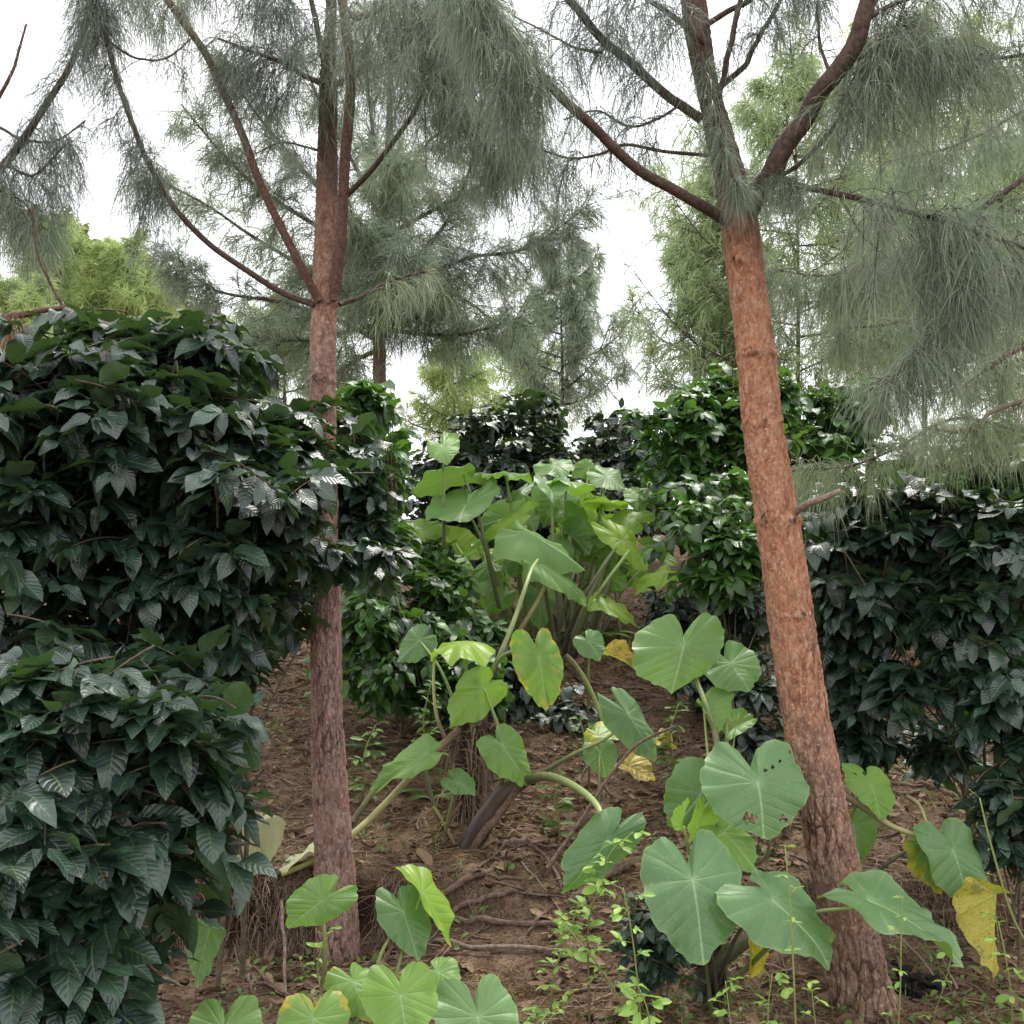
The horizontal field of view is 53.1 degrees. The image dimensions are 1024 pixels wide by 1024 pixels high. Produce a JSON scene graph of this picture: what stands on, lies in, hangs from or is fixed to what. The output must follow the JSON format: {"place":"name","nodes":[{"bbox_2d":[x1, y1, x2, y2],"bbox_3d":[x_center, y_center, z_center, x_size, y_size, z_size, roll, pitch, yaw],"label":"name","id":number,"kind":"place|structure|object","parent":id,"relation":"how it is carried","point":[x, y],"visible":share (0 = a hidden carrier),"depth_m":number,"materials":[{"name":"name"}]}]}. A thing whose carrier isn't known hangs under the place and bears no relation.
{"place":"outdoors","nodes":[
{"label":"outdoors","id":0,"kind":"place"},
{"bbox_2d":[0,0,1023,521],"label":"sky","id":1,"kind":"structure","parent":0,"point":[37,14],"materials":[{"name":"white"}]},
{"bbox_2d":[2,529,1023,1023],"bbox_3d":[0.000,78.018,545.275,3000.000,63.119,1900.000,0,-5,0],"label":"ground","id":2,"kind":"structure","parent":0,"point":[518,905],"depth_m":5.13,"materials":[{"name":"soil"}]},
{"bbox_2d":[0,271,81,350],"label":"pine tree","id":3,"kind":"object","parent":2,"relation":"on","point":[16,305],"visible":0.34,"depth_m":15.15,"materials":[{"name":"green plant"}]},
{"bbox_2d":[0,210,114,335],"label":"pine tree","id":4,"kind":"object","parent":2,"relation":"on","point":[67,297],"visible":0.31,"depth_m":17.19,"materials":[{"name":"green plant"}]},
{"bbox_2d":[24,205,100,302],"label":"tree","id":5,"kind":"object","parent":2,"relation":"on","point":[89,239],"visible":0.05,"depth_m":24.46,"materials":[{"name":"plant"}]},
{"bbox_2d":[0,0,126,352],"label":"pine tree","id":6,"kind":"object","parent":2,"relation":"on","point":[10,232],"visible":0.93,"depth_m":5.13,"materials":[{"name":"green plant"}]},
{"bbox_2d":[65,226,193,324],"bbox_3d":[-6.472,-2.232,17.283,2.201,5.291,1.688,-3,-6,27],"label":"pine tree","id":7,"kind":"object","parent":2,"relation":"on","point":[106,255],"visible":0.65,"depth_m":17.11,"materials":[{"name":"green plant"}]},
{"bbox_2d":[0,636,277,1023],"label":"coffee bush","id":8,"kind":"object","parent":2,"relation":"on","point":[102,869],"visible":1,"depth_m":2.70,"materials":[{"name":"green plant"}]},
{"bbox_2d":[135,269,253,370],"bbox_3d":[-6.801,-2.099,21.822,3.486,6.844,1.914,-3,-6,32],"label":"tree","id":9,"kind":"object","parent":2,"relation":"on","point":[222,340],"visible":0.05,"depth_m":22.05,"materials":[{"name":"plant"}]},
{"bbox_2d":[185,918,226,987],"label":"plant","id":10,"kind":"object","parent":2,"relation":"on","point":[210,938],"visible":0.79,"depth_m":3.77,"materials":[{"name":"plant"}]},
{"bbox_2d":[0,304,421,991],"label":"coffee bush","id":11,"kind":"object","parent":2,"relation":"on","point":[166,488],"visible":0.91,"depth_m":3.91,"materials":[{"name":"green plant"}]},
{"bbox_2d":[237,811,285,874],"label":"fallen leaf","id":12,"kind":"object","parent":2,"relation":"on","point":[271,835],"visible":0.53,"depth_m":4.87,"materials":[{"name":"plant"}]},
{"bbox_2d":[254,859,309,876],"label":"stick","id":13,"kind":"object","parent":2,"relation":"on","point":[275,869],"visible":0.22,"depth_m":5.03,"materials":[{"name":"brown wood"}]},
{"bbox_2d":[280,899,286,995],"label":"stick","id":14,"kind":"object","parent":2,"relation":"on","point":[284,941],"visible":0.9,"depth_m":4.46,"materials":[{"name":"brown wood"}]},
{"bbox_2d":[220,291,352,409],"bbox_3d":[-3.543,-1.560,16.108,2.240,4.045,1.715,-2,-5,17],"label":"pine tree","id":15,"kind":"object","parent":2,"relation":"on","point":[262,404],"visible":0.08,"depth_m":16.09,"materials":[{"name":"green plant"}]},
{"bbox_2d":[281,854,306,877],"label":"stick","id":16,"kind":"object","parent":2,"relation":"on","point":[286,857],"visible":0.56,"depth_m":5.00,"materials":[{"name":"brown wood"}]},
{"bbox_2d":[276,842,313,874],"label":"fallen leaf","id":17,"kind":"object","parent":2,"relation":"on","point":[308,851],"visible":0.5,"depth_m":5.04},
{"bbox_2d":[293,954,314,981],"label":"weed","id":18,"kind":"object","parent":2,"relation":"on","point":[307,963],"visible":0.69,"depth_m":4.52,"materials":[{"name":"green plant"}]},
{"bbox_2d":[39,0,591,965],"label":"pine tree","id":19,"kind":"object","parent":2,"relation":"on","point":[329,774],"visible":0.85,"depth_m":4.90,"materials":[{"name":"green plant"}]},
{"bbox_2d":[306,926,341,1005],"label":"weed","id":20,"kind":"object","parent":2,"relation":"on","point":[312,944],"visible":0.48,"depth_m":4.18,"materials":[{"name":"green plant"}]},
{"bbox_2d":[188,864,518,1023],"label":"elephant ear plant","id":21,"kind":"object","parent":2,"relation":"on","point":[416,993],"visible":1,"depth_m":3.08,"materials":[{"name":"green plant"}]},
{"bbox_2d":[347,721,389,803],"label":"weed","id":22,"kind":"object","parent":2,"relation":"on","point":[367,753],"visible":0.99,"depth_m":5.88,"materials":[{"name":"green plant"}]},
{"bbox_2d":[345,740,391,750],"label":"fern","id":23,"kind":"object","parent":2,"relation":"on","point":[354,744],"visible":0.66,"depth_m":6.53,"materials":[{"name":"green plant"}]},
{"bbox_2d":[112,0,643,594],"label":"pine tree","id":24,"kind":"object","parent":2,"relation":"on","point":[374,252],"visible":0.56,"depth_m":9.89,"materials":[{"name":"green plant"}]},
{"bbox_2d":[336,379,428,599],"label":"coffee bush","id":25,"kind":"object","parent":2,"relation":"on","point":[360,397],"visible":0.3,"depth_m":6.69,"materials":[{"name":"green plant"}]},
{"bbox_2d":[298,513,514,738],"bbox_3d":[-0.754,0.712,6.945,1.387,1.689,1.360,1,-5,-14],"label":"coffee bush","id":26,"kind":"object","parent":2,"relation":"on","point":[375,628],"visible":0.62,"depth_m":6.62,"materials":[{"name":"green plant"}]},
{"bbox_2d":[411,680,443,791],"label":"weed","id":27,"kind":"object","parent":2,"relation":"on","point":[429,730],"visible":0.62,"depth_m":6.12,"materials":[{"name":"green plant"}]},
{"bbox_2d":[400,788,457,802],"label":"fern","id":28,"kind":"object","parent":2,"relation":"on","point":[423,795],"visible":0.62,"depth_m":5.96,"materials":[{"name":"green plant"}]},
{"bbox_2d":[430,822,443,851],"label":"weed","id":29,"kind":"object","parent":2,"relation":"on","point":[436,836],"visible":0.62,"depth_m":5.37,"materials":[{"name":"green plant"}]},
{"bbox_2d":[385,537,512,720],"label":"coffee bush","id":30,"kind":"object","parent":2,"relation":"on","point":[435,560],"visible":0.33,"depth_m":7.62,"materials":[{"name":"green plant"}]},
{"bbox_2d":[387,344,511,461],"bbox_3d":[-1.285,-1.381,19.111,2.851,4.070,2.305,5,-7,-43],"label":"pine tree","id":31,"kind":"object","parent":2,"relation":"on","point":[439,383],"visible":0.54,"depth_m":18.98,"materials":[{"name":"green plant"}]},
{"bbox_2d":[441,861,498,896],"bbox_3d":[-0.197,1.827,5.084,0.360,0.124,0.076,4,-6,-39],"label":"stick","id":32,"kind":"object","parent":2,"relation":"on","point":[459,882],"visible":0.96,"depth_m":5.03,"materials":[{"name":"brown wood"}]},
{"bbox_2d":[451,887,512,913],"bbox_3d":[-0.150,1.890,4.982,0.311,0.120,0.059,1,-5,-9],"label":"stick","id":33,"kind":"object","parent":2,"relation":"on","point":[460,905],"visible":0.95,"depth_m":4.97,"materials":[{"name":"brown wood"}]},
{"bbox_2d":[476,829,512,868],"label":"stick","id":34,"kind":"object","parent":2,"relation":"on","point":[496,853],"visible":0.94,"depth_m":5.33,"materials":[{"name":"brown wood"}]},
{"bbox_2d":[399,389,602,584],"bbox_3d":[-0.033,-0.264,10.569,2.340,2.270,2.207,-3,-6,31],"label":"coffee bush","id":35,"kind":"object","parent":2,"relation":"on","point":[523,451],"visible":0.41,"depth_m":10.44,"materials":[{"name":"green plant"}]},
{"bbox_2d":[352,558,656,893],"bbox_3d":[-0.026,1.115,5.935,1.569,1.834,3.383,0,-5,0],"label":"elephant ear plant","id":36,"kind":"object","parent":2,"relation":"on","point":[477,695],"visible":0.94,"depth_m":5.44,"materials":[{"name":"green plant"}]},
{"bbox_2d":[281,726,461,876],"bbox_3d":[-0.665,1.471,5.265,1.077,0.637,0.146,4,-7,-40],"label":"fallen stalk","id":37,"kind":"object","parent":36,"relation":"attached to","point":[452,735],"visible":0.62,"depth_m":5.25,"materials":[{"name":"yellow plant"}]},
{"bbox_2d":[436,720,505,834],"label":"dry sheaths","id":38,"kind":"object","parent":36,"relation":"attached to","point":[480,761],"visible":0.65,"depth_m":5.73,"materials":[{"name":"plant"}]},
{"bbox_2d":[614,751,654,780],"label":"yellow leaf","id":39,"kind":"object","parent":36,"relation":"on","point":[637,767],"visible":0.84,"depth_m":5.50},
{"bbox_2d":[434,938,575,952],"bbox_3d":[-0.051,1.987,4.680,0.740,0.061,0.111,-2,-5,20],"label":"stick","id":40,"kind":"object","parent":2,"relation":"on","point":[510,946],"visible":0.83,"depth_m":4.63,"materials":[{"name":"brown wood"}]},
{"bbox_2d":[456,915,558,926],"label":"stick","id":41,"kind":"object","parent":2,"relation":"on","point":[492,920],"visible":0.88,"depth_m":4.81,"materials":[{"name":"brown wood"}]},
{"bbox_2d":[503,837,530,846],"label":"stick","id":42,"kind":"object","parent":2,"relation":"on","point":[513,840],"visible":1,"depth_m":5.43,"materials":[{"name":"brown wood"}]},
{"bbox_2d":[454,337,612,446],"bbox_3d":[0.370,-1.386,21.521,3.467,4.754,2.847,0,-5,0],"label":"pine tree","id":43,"kind":"object","parent":2,"relation":"on","point":[497,366],"visible":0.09,"depth_m":21.05,"materials":[{"name":"green plant"}]},
{"bbox_2d":[497,821,572,916],"bbox_3d":[0.145,1.825,5.290,0.096,0.287,0.883,2,-6,-25],"label":"stick","id":44,"kind":"object","parent":2,"relation":"on","point":[534,846],"visible":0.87,"depth_m":5.30,"materials":[{"name":"brown wood"}]},
{"bbox_2d":[523,1005,563,1023],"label":"weed","id":45,"kind":"object","parent":2,"relation":"on","point":[544,1021],"visible":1,"depth_m":3.47,"materials":[{"name":"green plant"}]},
{"bbox_2d":[489,625,599,735],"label":"coffee bush","id":46,"kind":"object","parent":2,"relation":"on","point":[558,713],"visible":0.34,"depth_m":7.06,"materials":[{"name":"green plant"}]},
{"bbox_2d":[520,861,569,926],"bbox_3d":[0.169,1.871,5.036,0.027,0.194,0.521,2,-6,-26],"label":"stick","id":47,"kind":"object","parent":2,"relation":"on","point":[531,873],"visible":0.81,"depth_m":5.09,"materials":[{"name":"brown wood"}]},
{"bbox_2d":[427,485,677,640],"bbox_3d":[0.323,0.424,9.399,2.439,1.500,1.380,0,-5,0],"label":"elephant ear plant","id":48,"kind":"object","parent":2,"relation":"on","point":[589,546],"visible":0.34,"depth_m":9.22,"materials":[{"name":"green plant"}]},
{"bbox_2d":[408,432,705,658],"bbox_3d":[0.271,0.302,8.676,2.534,1.864,1.909,3,-6,-29],"label":"elephant ear plant","id":49,"kind":"object","parent":2,"relation":"on","point":[518,547],"visible":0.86,"depth_m":8.30,"materials":[{"name":"green plant"}]},
{"bbox_2d":[522,898,591,1020],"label":"weed","id":50,"kind":"object","parent":2,"relation":"on","point":[573,929],"visible":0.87,"depth_m":4.04,"materials":[{"name":"green plant"}]},
{"bbox_2d":[539,768,575,844],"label":"weed","id":51,"kind":"object","parent":2,"relation":"on","point":[549,823],"visible":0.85,"depth_m":5.50,"materials":[{"name":"green plant"}]},
{"bbox_2d":[472,229,656,476],"bbox_3d":[0.821,-1.814,14.627,2.351,4.679,2.021,-3,-6,34],"label":"pine tree","id":52,"kind":"object","parent":2,"relation":"on","point":[579,332],"visible":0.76,"depth_m":14.57,"materials":[{"name":"green plant"}]},
{"bbox_2d":[569,715,597,791],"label":"weed","id":53,"kind":"object","parent":2,"relation":"on","point":[590,725],"visible":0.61,"depth_m":6.11,"materials":[{"name":"green plant"}]},
{"bbox_2d":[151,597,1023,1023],"bbox_3d":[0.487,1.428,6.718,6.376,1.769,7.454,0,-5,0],"label":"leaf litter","id":54,"kind":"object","parent":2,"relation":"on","point":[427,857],"visible":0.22,"depth_m":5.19,"materials":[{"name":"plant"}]},
{"bbox_2d":[158,682,1017,1023],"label":"soil clods","id":55,"kind":"object","parent":2,"relation":"on","point":[488,884],"visible":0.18,"depth_m":5.04,"materials":[{"name":"soil"}]},
{"bbox_2d":[156,641,1023,1023],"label":"twig debris","id":56,"kind":"object","parent":2,"relation":"on","point":[562,899],"visible":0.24,"depth_m":5.15,"materials":[{"name":"brown wood"}]},
{"bbox_2d":[157,864,1023,963],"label":"dry roots","id":57,"kind":"object","parent":2,"relation":"on","point":[265,949],"visible":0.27,"depth_m":4.87,"materials":[{"name":"plant"}]},
{"bbox_2d":[158,621,1023,1023],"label":"fallen needles","id":58,"kind":"object","parent":2,"relation":"on","point":[452,831],"depth_m":4.64,"materials":[{"name":"plant"}]},
{"bbox_2d":[561,628,634,638],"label":"stick","id":59,"kind":"object","parent":2,"relation":"on","point":[606,633],"visible":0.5,"depth_m":9.04,"materials":[{"name":"wood"}]},
{"bbox_2d":[552,910,644,1023],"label":"weed","id":60,"kind":"object","parent":2,"relation":"on","point":[591,953],"visible":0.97,"depth_m":3.77,"materials":[{"name":"green plant"}]},
{"bbox_2d":[583,672,613,686],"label":"stick","id":61,"kind":"object","parent":2,"relation":"on","point":[594,678],"visible":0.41,"depth_m":7.94,"materials":[{"name":"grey wood"}]},
{"bbox_2d":[175,577,1022,1023],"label":"ground cover","id":62,"kind":"object","parent":2,"relation":"on","point":[737,959],"visible":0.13,"depth_m":4.53,"materials":[{"name":"green plant"}]},
{"bbox_2d":[566,857,641,904],"bbox_3d":[0.459,1.841,5.112,0.476,0.168,0.061,3,-6,-35],"label":"stick","id":63,"kind":"object","parent":2,"relation":"on","point":[620,868],"visible":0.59,"depth_m":5.14,"materials":[{"name":"brown wood"}]},
{"bbox_2d":[569,830,650,1023],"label":"weed","id":64,"kind":"object","parent":2,"relation":"on","point":[592,888],"visible":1,"depth_m":3.92,"materials":[{"name":"green plant"}]},
{"bbox_2d":[545,725,674,869],"bbox_3d":[0.470,1.374,4.992,0.730,0.634,0.100,2,-6,-25],"label":"stick","id":65,"kind":"object","parent":2,"relation":"on","point":[549,865],"visible":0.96,"depth_m":4.98,"materials":[{"name":"brown wood"}]},
{"bbox_2d":[590,971,638,979],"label":"stick","id":66,"kind":"object","parent":2,"relation":"on","point":[609,973],"visible":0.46,"depth_m":4.41,"materials":[{"name":"brown wood"}]},
{"bbox_2d":[603,639,633,668],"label":"leaf","id":67,"kind":"object","parent":2,"relation":"on","point":[618,649],"visible":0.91,"depth_m":6.97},
{"bbox_2d":[584,721,657,748],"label":"leaf","id":68,"kind":"object","parent":2,"relation":"on","point":[599,731],"visible":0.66,"depth_m":5.93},
{"bbox_2d":[567,397,679,537],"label":"coffee bush","id":69,"kind":"object","parent":2,"relation":"on","point":[611,445],"visible":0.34,"depth_m":12.55,"materials":[{"name":"green plant"}]},
{"bbox_2d":[590,680,666,691],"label":"stick","id":70,"kind":"object","parent":2,"relation":"on","point":[616,685],"visible":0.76,"depth_m":7.71,"materials":[{"name":"brown wood"}]},
{"bbox_2d":[604,879,660,1023],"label":"weed","id":71,"kind":"object","parent":2,"relation":"on","point":[616,916],"visible":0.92,"depth_m":3.58,"materials":[{"name":"green plant"}]},
{"bbox_2d":[618,976,671,1023],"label":"weed","id":72,"kind":"object","parent":2,"relation":"on","point":[656,1004],"visible":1,"depth_m":3.37,"materials":[{"name":"green plant"}]},
{"bbox_2d":[606,892,707,1013],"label":"coffee bush","id":73,"kind":"object","parent":2,"relation":"on","point":[663,960],"visible":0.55,"depth_m":4.04,"materials":[{"name":"green plant"}]},
{"bbox_2d":[655,701,688,784],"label":"weed","id":74,"kind":"object","parent":2,"relation":"on","point":[664,746],"visible":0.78,"depth_m":5.89,"materials":[{"name":"green plant"}]},
{"bbox_2d":[655,728,676,749],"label":"fallen leaf","id":75,"kind":"object","parent":74,"relation":"on","point":[660,740],"visible":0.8,"depth_m":5.93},
{"bbox_2d":[606,157,792,401],"bbox_3d":[2.528,-2.127,13.781,2.544,5.572,2.384,0,-5,0],"label":"pine tree","id":76,"kind":"object","parent":2,"relation":"on","point":[671,250],"visible":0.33,"depth_m":13.61,"materials":[{"name":"green plant"}]},
{"bbox_2d":[399,0,1023,1019],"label":"pine tree","id":77,"kind":"object","parent":2,"relation":"on","point":[857,980],"visible":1,"depth_m":4.20,"materials":[{"name":"green plant"}]},
{"bbox_2d":[638,583,784,766],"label":"coffee bush","id":78,"kind":"object","parent":2,"relation":"on","point":[761,697],"visible":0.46,"depth_m":7.04,"materials":[{"name":"green plant"}]},
{"bbox_2d":[708,976,742,1023],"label":"weed","id":79,"kind":"object","parent":2,"relation":"on","point":[718,1012],"visible":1,"depth_m":3.19,"materials":[{"name":"green plant"}]},
{"bbox_2d":[613,359,898,676],"bbox_3d":[1.866,0.050,8.358,2.079,2.728,3.228,-3,-6,32],"label":"coffee bush","id":80,"kind":"object","parent":2,"relation":"on","point":[701,476],"visible":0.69,"depth_m":8.25,"materials":[{"name":"green plant"}]},
{"bbox_2d":[752,969,792,1023],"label":"weed","id":81,"kind":"object","parent":2,"relation":"on","point":[778,976],"visible":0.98,"depth_m":3.26,"materials":[{"name":"green plant"}]},
{"bbox_2d":[774,845,804,1023],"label":"weed","id":82,"kind":"object","parent":2,"relation":"on","point":[791,921],"visible":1,"depth_m":3.19,"materials":[{"name":"green plant"}]},
{"bbox_2d":[632,612,963,1014],"bbox_3d":[1.053,1.242,4.170,1.159,1.646,1.305,0,-5,0],"label":"elephant ear plant","id":83,"kind":"object","parent":2,"relation":"on","point":[702,903],"visible":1,"depth_m":3.94,"materials":[{"name":"green plant"}]},
{"bbox_2d":[801,980,828,1023],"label":"weed","id":84,"kind":"object","parent":2,"relation":"on","point":[809,984],"visible":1,"depth_m":3.18,"materials":[{"name":"green plant"}]},
{"bbox_2d":[611,3,1023,424],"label":"pine tree","id":85,"kind":"object","parent":2,"relation":"on","point":[763,119],"visible":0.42,"depth_m":12.49,"materials":[{"name":"green plant"}]},
{"bbox_2d":[807,377,894,456],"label":"broadleaf tree","id":86,"kind":"object","parent":2,"relation":"on","point":[816,389],"visible":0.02,"depth_m":13.18,"materials":[{"name":"plant"}]},
{"bbox_2d":[816,280,915,477],"bbox_3d":[5.389,-1.634,15.274,1.819,4.298,1.558,1,-5,-12],"label":"pine tree","id":87,"kind":"object","parent":2,"relation":"on","point":[864,360],"visible":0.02,"depth_m":15.22,"materials":[{"name":"green plant"}]},
{"bbox_2d":[762,94,1023,554],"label":"pine tree","id":88,"kind":"object","parent":2,"relation":"on","point":[969,432],"visible":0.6,"depth_m":5.00,"materials":[{"name":"green plant"}]},
{"bbox_2d":[766,5,1023,448],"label":"pine tree","id":89,"kind":"object","parent":2,"relation":"on","point":[974,124],"visible":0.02,"depth_m":14.66,"materials":[{"name":"green plant"}]},
{"bbox_2d":[881,895,910,1023],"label":"weed","id":90,"kind":"object","parent":2,"relation":"on","point":[897,984],"visible":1,"depth_m":3.39,"materials":[{"name":"green plant"}]},
{"bbox_2d":[896,879,919,882],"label":"stick","id":91,"kind":"object","parent":2,"relation":"on","point":[916,880],"visible":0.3,"depth_m":4.98,"materials":[{"name":"brown wood"}]},
{"bbox_2d":[796,469,1023,919],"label":"coffee bush","id":92,"kind":"object","parent":2,"relation":"on","point":[933,584],"visible":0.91,"depth_m":4.84,"materials":[{"name":"green plant"}]},
{"bbox_2d":[891,935,933,975],"bbox_3d":[1.805,1.989,4.608,0.062,0.115,0.457,1,-5,-12],"label":"stick","id":93,"kind":"object","parent":2,"relation":"on","point":[919,957],"visible":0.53,"depth_m":4.61,"materials":[{"name":"brown wood"}]},
{"bbox_2d":[842,763,988,897],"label":"elephant ear plant","id":94,"kind":"object","parent":2,"relation":"on","point":[938,861],"visible":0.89,"depth_m":4.48,"materials":[{"name":"green plant"}]},
{"bbox_2d":[892,964,947,999],"bbox_3d":[1.699,1.998,4.336,0.201,0.131,0.220,4,-6,-38],"label":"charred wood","id":95,"kind":"object","parent":2,"relation":"on","point":[914,982],"visible":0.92,"depth_m":4.32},
{"bbox_2d":[915,950,960,1023],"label":"weed","id":96,"kind":"object","parent":2,"relation":"on","point":[941,954],"visible":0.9,"depth_m":3.95,"materials":[{"name":"green plant"}]},
{"bbox_2d":[924,908,955,913],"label":"stick","id":97,"kind":"object","parent":2,"relation":"on","point":[947,910],"visible":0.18,"depth_m":4.87,"materials":[{"name":"brown wood"}]},
{"bbox_2d":[862,416,1023,505],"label":"coffee bush","id":98,"kind":"object","parent":2,"relation":"on","point":[1009,489],"visible":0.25,"depth_m":8.16,"materials":[{"name":"green plant"}]},
{"bbox_2d":[934,943,957,989],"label":"stick","id":99,"kind":"object","parent":2,"relation":"on","point":[952,978],"visible":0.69,"depth_m":4.47,"materials":[{"name":"brown wood"}]},
{"bbox_2d":[875,113,1023,443],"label":"pine tree","id":100,"kind":"object","parent":2,"relation":"on","point":[1012,179],"visible":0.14,"depth_m":12.16,"materials":[{"name":"green plant"}]},
{"bbox_2d":[906,660,1023,967],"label":"coffee bush","id":101,"kind":"object","parent":2,"relation":"on","point":[999,795],"visible":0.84,"depth_m":4.58,"materials":[{"name":"green plant"}]},
{"bbox_2d":[969,789,1023,940],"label":"weed","id":102,"kind":"object","parent":2,"relation":"on","point":[1009,907],"visible":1,"depth_m":3.60,"materials":[{"name":"green plant"}]},
{"bbox_2d":[980,912,1023,1023],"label":"weed","id":103,"kind":"object","parent":2,"relation":"on","point":[1001,998],"visible":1,"depth_m":3.56,"materials":[{"name":"green plant"}]}
]}

